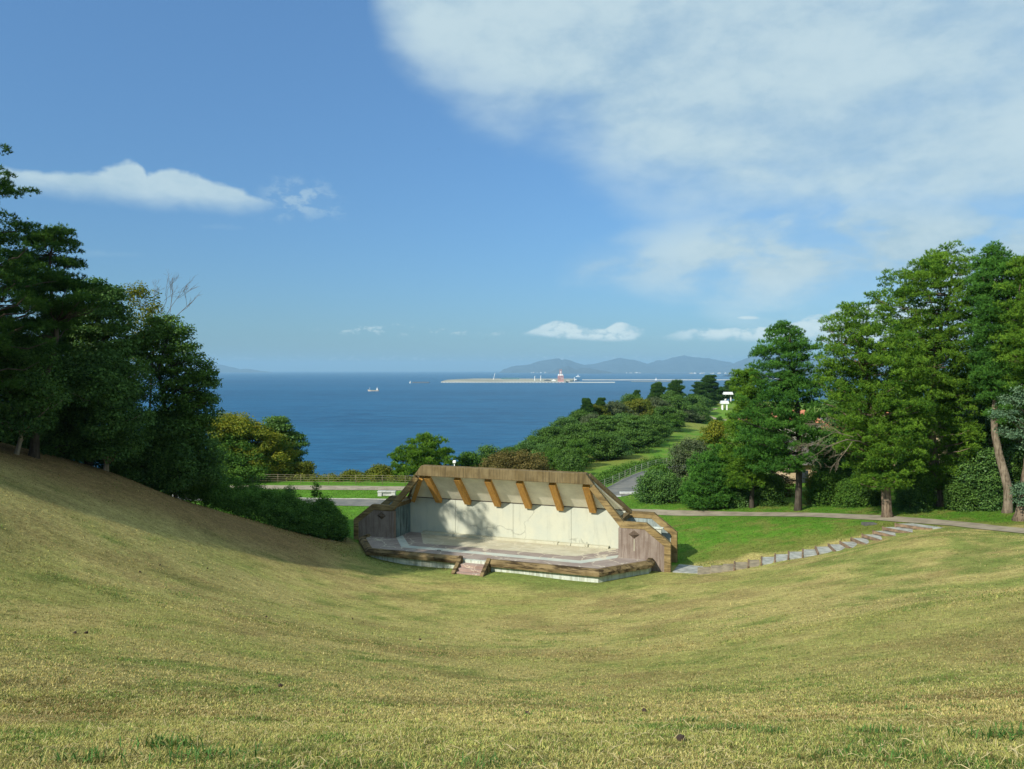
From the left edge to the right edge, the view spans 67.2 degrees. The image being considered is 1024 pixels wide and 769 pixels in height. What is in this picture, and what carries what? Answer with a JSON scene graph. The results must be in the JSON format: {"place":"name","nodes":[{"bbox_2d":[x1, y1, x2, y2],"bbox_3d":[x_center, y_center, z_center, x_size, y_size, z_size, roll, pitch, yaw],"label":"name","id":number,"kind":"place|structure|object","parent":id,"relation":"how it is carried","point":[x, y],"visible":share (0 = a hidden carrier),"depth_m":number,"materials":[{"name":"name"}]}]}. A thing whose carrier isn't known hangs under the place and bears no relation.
{"place":"outdoors","nodes":[
{"label":"outdoors","id":0,"kind":"place"},
{"bbox_2d":[164,363,266,372],"bbox_3d":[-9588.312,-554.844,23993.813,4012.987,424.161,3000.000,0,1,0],"label":"hills","id":1,"kind":"structure","parent":0,"point":[224,369],"depth_m":23406.89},
{"bbox_2d":[172,495,384,505],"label":"path","id":2,"kind":"structure","parent":0,"point":[354,502],"depth_m":72.28,"materials":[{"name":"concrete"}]},
{"bbox_2d":[230,485,404,489],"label":"path","id":3,"kind":"structure","parent":0,"point":[306,487],"depth_m":80.85,"materials":[{"name":"grey concrete"}]},
{"bbox_2d":[81,371,886,476],"bbox_3d":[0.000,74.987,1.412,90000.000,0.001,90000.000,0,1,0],"label":"water","id":4,"kind":"structure","parent":0,"point":[342,421],"depth_m":1724.21,"materials":[{"name":"blue liquid"}]},
{"bbox_2d":[442,378,573,382],"bbox_3d":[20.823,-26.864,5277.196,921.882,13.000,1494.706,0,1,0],"label":"terrain","id":5,"kind":"structure","parent":0,"point":[493,380],"depth_m":4841.08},
{"bbox_2d":[0,401,1023,768],"bbox_3d":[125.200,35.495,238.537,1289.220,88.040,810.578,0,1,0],"label":"ground","id":6,"kind":"structure","parent":0,"point":[116,517],"depth_m":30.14,"materials":[{"name":"green plant"}]},
{"bbox_2d":[0,330,80,454],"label":"broadleaf tree","id":7,"kind":"object","parent":6,"relation":"on","point":[19,417],"visible":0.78,"depth_m":37.28,"materials":[{"name":"green plant"}]},
{"bbox_2d":[0,143,91,388],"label":"pine tree","id":8,"kind":"object","parent":6,"relation":"on","point":[18,271],"visible":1,"depth_m":34.56,"materials":[{"name":"green plant"}]},
{"bbox_2d":[2,422,102,463],"bbox_3d":[-25.755,3.527,43.090,5.392,2.988,5.182,0,1,0],"label":"evergreen shrub","id":9,"kind":"object","parent":6,"relation":"on","point":[75,443],"visible":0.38,"depth_m":42.18,"materials":[{"name":"green plant"}]},
{"bbox_2d":[1,221,110,458],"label":"pine tree","id":10,"kind":"object","parent":6,"relation":"on","point":[67,320],"visible":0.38,"depth_m":38.72,"materials":[{"name":"green plant"}]},
{"bbox_2d":[34,333,92,456],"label":"broadleaf tree","id":11,"kind":"object","parent":6,"relation":"on","point":[63,339],"visible":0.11,"depth_m":42.86,"materials":[{"name":"green plant"}]},
{"bbox_2d":[20,743,138,767],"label":"weed clump","id":12,"kind":"object","parent":6,"relation":"on","point":[87,757],"visible":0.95,"depth_m":5.31,"materials":[{"name":"green plant"}]},
{"bbox_2d":[62,275,147,465],"bbox_3d":[-23.567,-0.583,44.184,4.687,11.336,4.728,0,1,0],"label":"layered tree","id":13,"kind":"object","parent":6,"relation":"on","point":[100,333],"visible":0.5,"depth_m":43.19,"materials":[{"name":"green plant"}]},
{"bbox_2d":[50,345,166,471],"bbox_3d":[-22.288,1.481,42.387,5.824,7.379,5.973,0,1,0],"label":"broadleaf tree","id":14,"kind":"object","parent":6,"relation":"on","point":[109,395],"visible":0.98,"depth_m":41.48,"materials":[{"name":"green plant"}]},
{"bbox_2d":[109,440,179,488],"bbox_3d":[-21.996,4.735,45.983,4.372,3.255,4.139,0,1,0],"label":"evergreen shrub","id":15,"kind":"object","parent":6,"relation":"on","point":[145,475],"visible":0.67,"depth_m":45.19,"materials":[{"name":"green plant"}]},
{"bbox_2d":[119,272,202,410],"bbox_3d":[-22.130,-0.060,48.350,4.826,14.459,3.623,1,1,27],"label":"yellow green tree","id":16,"kind":"object","parent":6,"relation":"on","point":[137,293],"visible":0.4,"depth_m":48.24,"materials":[{"name":"green plant"}]},
{"bbox_2d":[118,730,219,751],"bbox_3d":[-2.631,2.725,5.943,0.743,0.252,0.502,0,1,20],"label":"weed clump","id":17,"kind":"object","parent":6,"relation":"on","point":[156,741],"visible":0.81,"depth_m":5.88,"materials":[{"name":"green plant"}]},
{"bbox_2d":[119,313,226,493],"bbox_3d":[-20.697,1.406,46.902,6.517,11.586,5.720,0,1,0],"label":"spreading tree","id":18,"kind":"object","parent":6,"relation":"on","point":[184,401],"visible":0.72,"depth_m":46.17,"materials":[{"name":"green plant"}]},
{"bbox_2d":[125,406,228,497],"bbox_3d":[-20.407,4.309,47.203,6.108,6.086,5.524,0,1,0],"label":"evergreen shrub","id":19,"kind":"object","parent":6,"relation":"on","point":[177,463],"visible":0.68,"depth_m":45.88,"materials":[{"name":"green plant"}]},
{"bbox_2d":[116,737,287,767],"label":"weed clump","id":20,"kind":"object","parent":6,"relation":"on","point":[195,752],"visible":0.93,"depth_m":5.39,"materials":[{"name":"green plant"}]},
{"bbox_2d":[109,465,350,541],"bbox_3d":[-18.017,7.737,50.878,15.922,6.463,4.874,-1,1,-34],"label":"hedge","id":21,"kind":"object","parent":6,"relation":"on","point":[324,517],"visible":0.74,"depth_m":51.20,"materials":[{"name":"green plant"}]},
{"bbox_2d":[209,431,281,483],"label":"green shrub","id":22,"kind":"object","parent":6,"relation":"on","point":[235,465],"visible":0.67,"depth_m":85.22,"materials":[{"name":"green plant"}]},
{"bbox_2d":[207,412,300,478],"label":"yellow tree","id":23,"kind":"object","parent":6,"relation":"on","point":[250,429],"visible":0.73,"depth_m":87.70,"materials":[{"name":"green plant"}]},
{"bbox_2d":[261,415,310,476],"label":"umbrella tree","id":24,"kind":"object","parent":6,"relation":"on","point":[283,425],"visible":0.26,"depth_m":96.03,"materials":[{"name":"green plant"}]},
{"bbox_2d":[289,460,316,479],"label":"green shrub","id":25,"kind":"object","parent":6,"relation":"on","point":[305,466],"visible":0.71,"depth_m":89.66,"materials":[{"name":"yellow plant"}]},
{"bbox_2d":[245,474,407,484],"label":"cliff railing","id":26,"kind":"object","parent":6,"relation":"on","point":[328,481],"visible":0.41,"depth_m":83.92,"materials":[{"name":"brown paint"}]},
{"bbox_2d":[258,471,414,482],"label":"undergrowth","id":27,"kind":"object","parent":6,"relation":"on","point":[333,476],"visible":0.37,"depth_m":87.33,"materials":[{"name":"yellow plant"}]},
{"bbox_2d":[363,463,396,480],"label":"shrub","id":28,"kind":"object","parent":6,"relation":"on","point":[384,469],"visible":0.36,"depth_m":89.38,"materials":[{"name":"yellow plant"}]},
{"bbox_2d":[386,431,463,477],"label":"pine tree","id":29,"kind":"object","parent":6,"relation":"on","point":[412,456],"visible":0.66,"depth_m":89.66,"materials":[{"name":"green plant"}]},
{"bbox_2d":[458,451,483,466],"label":"shrub","id":30,"kind":"object","parent":6,"relation":"on","point":[470,459],"visible":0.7,"depth_m":94.52,"materials":[{"name":"green plant"}]},
{"bbox_2d":[476,444,503,465],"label":"shrub","id":31,"kind":"object","parent":6,"relation":"on","point":[486,450],"visible":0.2,"depth_m":98.34,"materials":[{"name":"green plant"}]},
{"bbox_2d":[441,750,561,768],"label":"weed clump","id":32,"kind":"object","parent":6,"relation":"on","point":[487,760],"visible":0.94,"depth_m":5.13,"materials":[{"name":"green plant"}]},
{"bbox_2d":[354,465,677,582],"bbox_3d":[-1.177,8.727,50.412,22.600,6.150,8.080,0,1,20],"label":"open air stage","id":33,"kind":"object","parent":6,"relation":"on","point":[563,525],"visible":0.94,"depth_m":51.73,"materials":[{"name":"concrete"}]},
{"bbox_2d":[475,449,560,470],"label":"shrub","id":34,"kind":"object","parent":6,"relation":"on","point":[510,460],"visible":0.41,"depth_m":88.09,"materials":[{"name":"green plant"}]},
{"bbox_2d":[512,440,537,454],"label":"ridge tree","id":35,"kind":"object","parent":6,"relation":"on","point":[526,445],"visible":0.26,"depth_m":107.56,"materials":[{"name":"green plant"}]},
{"bbox_2d":[528,442,556,463],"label":"ridge tree","id":36,"kind":"object","parent":6,"relation":"on","point":[540,448],"visible":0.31,"depth_m":105.61,"materials":[{"name":"green plant"}]},
{"bbox_2d":[524,426,562,441],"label":"ridge tree","id":37,"kind":"object","parent":6,"relation":"on","point":[548,432],"visible":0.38,"depth_m":127.44,"materials":[{"name":"green plant"}]},
{"bbox_2d":[540,447,560,469],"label":"ridge tree","id":38,"kind":"object","parent":6,"relation":"on","point":[551,453],"visible":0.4,"depth_m":102.97,"materials":[{"name":"green plant"}]},
{"bbox_2d":[547,434,581,458],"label":"ridge tree","id":39,"kind":"object","parent":6,"relation":"on","point":[563,440],"visible":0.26,"depth_m":111.38,"materials":[{"name":"green plant"}]},
{"bbox_2d":[546,416,583,440],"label":"ridge tree","id":40,"kind":"object","parent":6,"relation":"on","point":[561,422],"visible":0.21,"depth_m":140.81,"materials":[{"name":"green plant"}]},
{"bbox_2d":[553,448,583,469],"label":"ridge tree","id":41,"kind":"object","parent":6,"relation":"on","point":[568,451],"visible":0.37,"depth_m":100.64,"materials":[{"name":"green plant"}]},
{"bbox_2d":[558,453,585,471],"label":"shrub","id":42,"kind":"object","parent":6,"relation":"on","point":[572,463],"visible":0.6,"depth_m":95.50,"materials":[{"name":"green plant"}]},
{"bbox_2d":[552,423,592,446],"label":"ridge tree","id":43,"kind":"object","parent":6,"relation":"on","point":[580,431],"visible":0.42,"depth_m":126.80,"materials":[{"name":"green plant"}]},
{"bbox_2d":[561,439,596,467],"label":"ridge tree","id":44,"kind":"object","parent":6,"relation":"on","point":[579,446],"visible":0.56,"depth_m":105.45,"materials":[{"name":"green plant"}]},
{"bbox_2d":[578,397,597,413],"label":"ridge pine","id":45,"kind":"object","parent":6,"relation":"on","point":[587,405],"visible":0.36,"depth_m":167.31,"materials":[{"name":"green plant"}]},
{"bbox_2d":[583,415,618,433],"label":"ridge tree","id":46,"kind":"object","parent":6,"relation":"on","point":[603,423],"visible":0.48,"depth_m":138.88,"materials":[{"name":"green plant"}]},
{"bbox_2d":[578,431,624,459],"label":"ridge tree","id":47,"kind":"object","parent":6,"relation":"on","point":[599,438],"visible":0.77,"depth_m":114.46,"materials":[{"name":"green plant"}]},
{"bbox_2d":[192,485,1019,569],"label":"grass","id":48,"kind":"structure","parent":6,"relation":"on","point":[685,541],"depth_m":54.44,"materials":[{"name":"green plant"}]},
{"bbox_2d":[592,433,634,458],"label":"ridge tree","id":49,"kind":"object","parent":6,"relation":"on","point":[624,451],"visible":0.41,"depth_m":115.37,"materials":[{"name":"green plant"}]},
{"bbox_2d":[606,400,640,417],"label":"ridge tree","id":50,"kind":"object","parent":6,"relation":"on","point":[616,406],"visible":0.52,"depth_m":174.54,"materials":[{"name":"green plant"}]},
{"bbox_2d":[594,455,669,484],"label":"undergrowth","id":51,"kind":"object","parent":6,"relation":"on","point":[615,471],"visible":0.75,"depth_m":98.21,"materials":[{"name":"green plant"}]},
{"bbox_2d":[612,429,653,452],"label":"ridge tree","id":52,"kind":"object","parent":6,"relation":"on","point":[637,439],"visible":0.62,"depth_m":124.63,"materials":[{"name":"green plant"}]},
{"bbox_2d":[607,414,659,442],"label":"ridge tree","id":53,"kind":"object","parent":6,"relation":"on","point":[632,420],"visible":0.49,"depth_m":136.57,"materials":[{"name":"green plant"}]},
{"bbox_2d":[623,398,654,415],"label":"ridge tree","id":54,"kind":"object","parent":6,"relation":"on","point":[636,405],"visible":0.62,"depth_m":182.51,"materials":[{"name":"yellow plant"}]},
{"bbox_2d":[624,427,665,446],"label":"ridge tree","id":55,"kind":"object","parent":6,"relation":"on","point":[655,432],"visible":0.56,"depth_m":134.58,"materials":[{"name":"green plant"}]},
{"bbox_2d":[637,414,672,438],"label":"ridge tree","id":56,"kind":"object","parent":6,"relation":"on","point":[659,425],"visible":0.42,"depth_m":146.04,"materials":[{"name":"green plant"}]},
{"bbox_2d":[645,381,666,399],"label":"ridge pine","id":57,"kind":"object","parent":6,"relation":"on","point":[657,389],"visible":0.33,"depth_m":234.59,"materials":[{"name":"green plant"}]},
{"bbox_2d":[630,468,683,504],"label":"bush","id":58,"kind":"object","parent":6,"relation":"on","point":[656,484],"visible":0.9,"depth_m":70.12,"materials":[{"name":"green plant"}]},
{"bbox_2d":[644,406,685,427],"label":"ridge tree","id":59,"kind":"object","parent":6,"relation":"on","point":[662,410],"visible":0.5,"depth_m":176.97,"materials":[{"name":"green plant"}]},
{"bbox_2d":[662,413,686,429],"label":"ridge tree","id":60,"kind":"object","parent":6,"relation":"on","point":[680,421],"visible":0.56,"depth_m":174.64,"materials":[{"name":"green plant"}]},
{"bbox_2d":[664,379,691,403],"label":"ridge pine","id":61,"kind":"object","parent":6,"relation":"on","point":[676,387],"visible":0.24,"depth_m":238.57,"materials":[{"name":"green plant"}]},
{"bbox_2d":[663,396,695,417],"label":"ridge tree","id":62,"kind":"object","parent":6,"relation":"on","point":[677,402],"visible":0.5,"depth_m":214.34,"materials":[{"name":"green plant"}]},
{"bbox_2d":[662,437,711,482],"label":"bush","id":63,"kind":"object","parent":6,"relation":"on","point":[680,470],"visible":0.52,"depth_m":77.68,"materials":[{"name":"green plant"}]},
{"bbox_2d":[673,564,702,573],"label":"paving slab","id":64,"kind":"structure","parent":6,"relation":"on","point":[682,568],"depth_m":48.11,"materials":[{"name":"grey concrete"}]},
{"bbox_2d":[683,395,711,418],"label":"ridge tree","id":65,"kind":"object","parent":6,"relation":"on","point":[694,399],"visible":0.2,"depth_m":248.03,"materials":[{"name":"green plant"}]},
{"bbox_2d":[687,381,713,402],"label":"ridge pine","id":66,"kind":"object","parent":6,"relation":"on","point":[700,388],"visible":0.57,"depth_m":308.69,"materials":[{"name":"green plant"}]},
{"bbox_2d":[677,443,738,508],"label":"bush","id":67,"kind":"object","parent":6,"relation":"on","point":[699,489],"visible":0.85,"depth_m":65.42,"materials":[{"name":"green plant"}]},
{"bbox_2d":[696,419,730,449],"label":"bush","id":68,"kind":"object","parent":6,"relation":"on","point":[714,430],"visible":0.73,"depth_m":91.36,"materials":[{"name":"yellow plant"}]},
{"bbox_2d":[700,374,728,399],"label":"ridge pine","id":69,"kind":"object","parent":6,"relation":"on","point":[711,385],"visible":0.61,"depth_m":327.76,"materials":[{"name":"green plant"}]},
{"bbox_2d":[722,485,759,508],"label":"bush","id":70,"kind":"object","parent":6,"relation":"on","point":[742,502],"visible":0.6,"depth_m":65.31,"materials":[{"name":"green plant"}]},
{"bbox_2d":[717,367,770,507],"bbox_3d":[19.602,4.634,64.561,4.507,12.278,4.533,0,1,-22],"label":"pine tree","id":71,"kind":"object","parent":6,"relation":"on","point":[746,477],"visible":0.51,"depth_m":63.95,"materials":[{"name":"green plant"}]},
{"bbox_2d":[754,472,788,507],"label":"bush","id":72,"kind":"object","parent":6,"relation":"on","point":[772,490],"visible":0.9,"depth_m":64.67,"materials":[{"name":"green plant"}]},
{"bbox_2d":[762,468,795,497],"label":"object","id":73,"kind":"object","parent":6,"relation":"on","point":[790,483],"visible":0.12,"depth_m":69.50,"materials":[{"name":"green plant"}]},
{"bbox_2d":[730,319,835,510],"bbox_3d":[21.275,2.608,60.878,7.754,15.610,8.123,0,1,0],"label":"pine tree","id":74,"kind":"object","parent":6,"relation":"on","point":[785,393],"visible":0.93,"depth_m":59.98,"materials":[{"name":"green plant"}]},
{"bbox_2d":[774,439,823,482],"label":"house","id":75,"kind":"structure","parent":6,"relation":"on","point":[807,470],"depth_m":79.43,"materials":[{"name":"grey tile"}]},
{"bbox_2d":[697,523,942,574],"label":"slope stairs","id":76,"kind":"structure","parent":6,"relation":"on","point":[891,531],"depth_m":48.33,"materials":[{"name":"grey concrete"}]},
{"bbox_2d":[804,469,851,506],"bbox_3d":[26.128,8.845,62.647,4.391,3.933,4.191,1,1,43],"label":"bush","id":77,"kind":"object","parent":6,"relation":"on","point":[829,479],"visible":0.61,"depth_m":62.20,"materials":[{"name":"green plant"}]},
{"bbox_2d":[807,443,851,479],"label":"bush","id":78,"kind":"object","parent":6,"relation":"on","point":[827,462],"visible":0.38,"depth_m":67.54,"materials":[{"name":"green plant"}]},
{"bbox_2d":[811,388,875,477],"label":"backdrop tree","id":79,"kind":"object","parent":6,"relation":"on","point":[829,439],"visible":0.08,"depth_m":73.26,"materials":[{"name":"green plant"}]},
{"bbox_2d":[831,477,873,508],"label":"bush","id":80,"kind":"object","parent":6,"relation":"on","point":[846,493],"visible":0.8,"depth_m":60.15,"materials":[{"name":"green plant"}]},
{"bbox_2d":[784,300,943,517],"bbox_3d":[23.871,1.916,54.024,11.944,15.703,8.655,0,1,0],"label":"pine tree","id":81,"kind":"object","parent":6,"relation":"on","point":[882,472],"visible":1,"depth_m":52.79,"materials":[{"name":"green plant"}]},
{"bbox_2d":[852,469,880,506],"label":"bush","id":82,"kind":"object","parent":6,"relation":"on","point":[873,497],"visible":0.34,"depth_m":59.78,"materials":[{"name":"green plant"}]},
{"bbox_2d":[838,722,920,733],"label":"weed clump","id":83,"kind":"object","parent":6,"relation":"on","point":[880,728],"visible":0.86,"depth_m":6.93,"materials":[{"name":"green plant"}]},
{"bbox_2d":[779,735,1011,768],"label":"weed clump","id":84,"kind":"object","parent":6,"relation":"on","point":[901,752],"visible":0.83,"depth_m":5.43,"materials":[{"name":"green plant"}]},
{"bbox_2d":[891,454,931,505],"bbox_3d":[30.774,7.785,59.185,3.267,5.354,3.186,1,1,39],"label":"bush","id":85,"kind":"object","parent":6,"relation":"on","point":[908,477],"visible":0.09,"depth_m":58.88,"materials":[{"name":"green plant"}]},
{"bbox_2d":[893,487,933,512],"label":"bush","id":86,"kind":"object","parent":6,"relation":"on","point":[910,499],"visible":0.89,"depth_m":55.77,"materials":[{"name":"green plant"}]},
{"bbox_2d":[860,240,989,506],"bbox_3d":[30.877,-0.655,57.063,9.290,20.271,8.857,0,1,0],"label":"pine tree","id":87,"kind":"object","parent":6,"relation":"on","point":[936,272],"visible":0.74,"depth_m":55.81,"materials":[{"name":"green plant"}]},
{"bbox_2d":[914,473,938,509],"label":"bush","id":88,"kind":"object","parent":6,"relation":"on","point":[927,483],"visible":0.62,"depth_m":55.79,"materials":[{"name":"green plant"}]},
{"bbox_2d":[885,344,967,476],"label":"backdrop tree","id":89,"kind":"object","parent":6,"relation":"on","point":[917,413],"visible":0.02,"depth_m":68.63,"materials":[{"name":"green plant"}]},
{"bbox_2d":[942,460,977,507],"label":"bush","id":90,"kind":"object","parent":6,"relation":"on","point":[965,477],"visible":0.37,"depth_m":55.08,"materials":[{"name":"green plant"}]},
{"bbox_2d":[943,482,981,511],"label":"bush","id":91,"kind":"object","parent":6,"relation":"on","point":[963,502],"visible":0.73,"depth_m":54.21,"materials":[{"name":"green plant"}]},
{"bbox_2d":[912,719,1023,741],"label":"weed clump","id":92,"kind":"object","parent":6,"relation":"on","point":[1005,732],"visible":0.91,"depth_m":6.59,"materials":[{"name":"green plant"}]},
{"bbox_2d":[952,344,1020,482],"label":"backdrop tree","id":93,"kind":"object","parent":6,"relation":"on","point":[1008,450],"visible":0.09,"depth_m":65.28,"materials":[{"name":"green plant"}]},
{"bbox_2d":[968,447,1010,511],"bbox_3d":[33.566,7.198,54.179,2.709,5.691,2.891,0,1,0],"label":"bush","id":94,"kind":"object","parent":6,"relation":"on","point":[989,491],"visible":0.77,"depth_m":53.67,"materials":[{"name":"green plant"}]},
{"bbox_2d":[961,239,1023,513],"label":"pine tree","id":95,"kind":"object","parent":6,"relation":"on","point":[991,268],"visible":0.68,"depth_m":51.65,"materials":[{"name":"green plant"}]},
{"bbox_2d":[987,385,1023,450],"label":"sapling","id":96,"kind":"object","parent":6,"relation":"on","point":[1018,434],"visible":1,"depth_m":48.62,"materials":[{"name":"green plant"}]},
{"bbox_2d":[988,255,1023,521],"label":"pine tree","id":97,"kind":"object","parent":6,"relation":"on","point":[1016,337],"visible":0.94,"depth_m":49.11,"materials":[{"name":"green plant"}]},
{"bbox_2d":[1004,425,1023,506],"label":"bush","id":98,"kind":"object","parent":6,"relation":"on","point":[1015,474],"visible":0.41,"depth_m":54.17,"materials":[{"name":"green plant"}]},
{"bbox_2d":[1008,481,1023,506],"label":"bush","id":99,"kind":"object","parent":6,"relation":"on","point":[1017,486],"visible":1,"depth_m":48.56,"materials":[{"name":"green plant"}]},
{"bbox_2d":[0,0,1023,370],"label":"sky","id":100,"kind":"structure","parent":0,"point":[645,181],"materials":[{"name":"blue"}]},
{"bbox_2d":[499,358,589,372],"bbox_3d":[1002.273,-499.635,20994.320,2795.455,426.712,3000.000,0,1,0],"label":"hills","id":101,"kind":"structure","parent":0,"point":[546,366],"depth_m":20331.25,"materials":[{"name":"blue"}]},
{"bbox_2d":[546,366,615,373],"bbox_3d":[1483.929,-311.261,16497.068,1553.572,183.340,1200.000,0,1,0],"label":"hills","id":102,"kind":"structure","parent":0,"point":[567,370],"depth_m":16157.19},
{"bbox_2d":[586,358,665,372],"bbox_3d":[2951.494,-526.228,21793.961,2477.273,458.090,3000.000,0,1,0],"label":"hills","id":103,"kind":"structure","parent":0,"point":[619,365],"depth_m":21024.23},
{"bbox_2d":[607,465,683,495],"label":"path","id":104,"kind":"structure","parent":0,"point":[625,484],"depth_m":87.06,"materials":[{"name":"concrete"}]},
{"bbox_2d":[648,355,732,372],"bbox_3d":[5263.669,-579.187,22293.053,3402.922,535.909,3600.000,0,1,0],"label":"hills","id":105,"kind":"structure","parent":0,"point":[683,364],"depth_m":21399.36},
{"bbox_2d":[626,509,1023,532],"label":"path","id":106,"kind":"structure","parent":0,"point":[858,516],"depth_m":56.27,"materials":[{"name":"grey concrete"}]},
{"bbox_2d":[708,355,965,372],"bbox_3d":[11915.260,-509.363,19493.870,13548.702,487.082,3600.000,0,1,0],"label":"hills","id":107,"kind":"structure","parent":0,"point":[737,365],"depth_m":19136.63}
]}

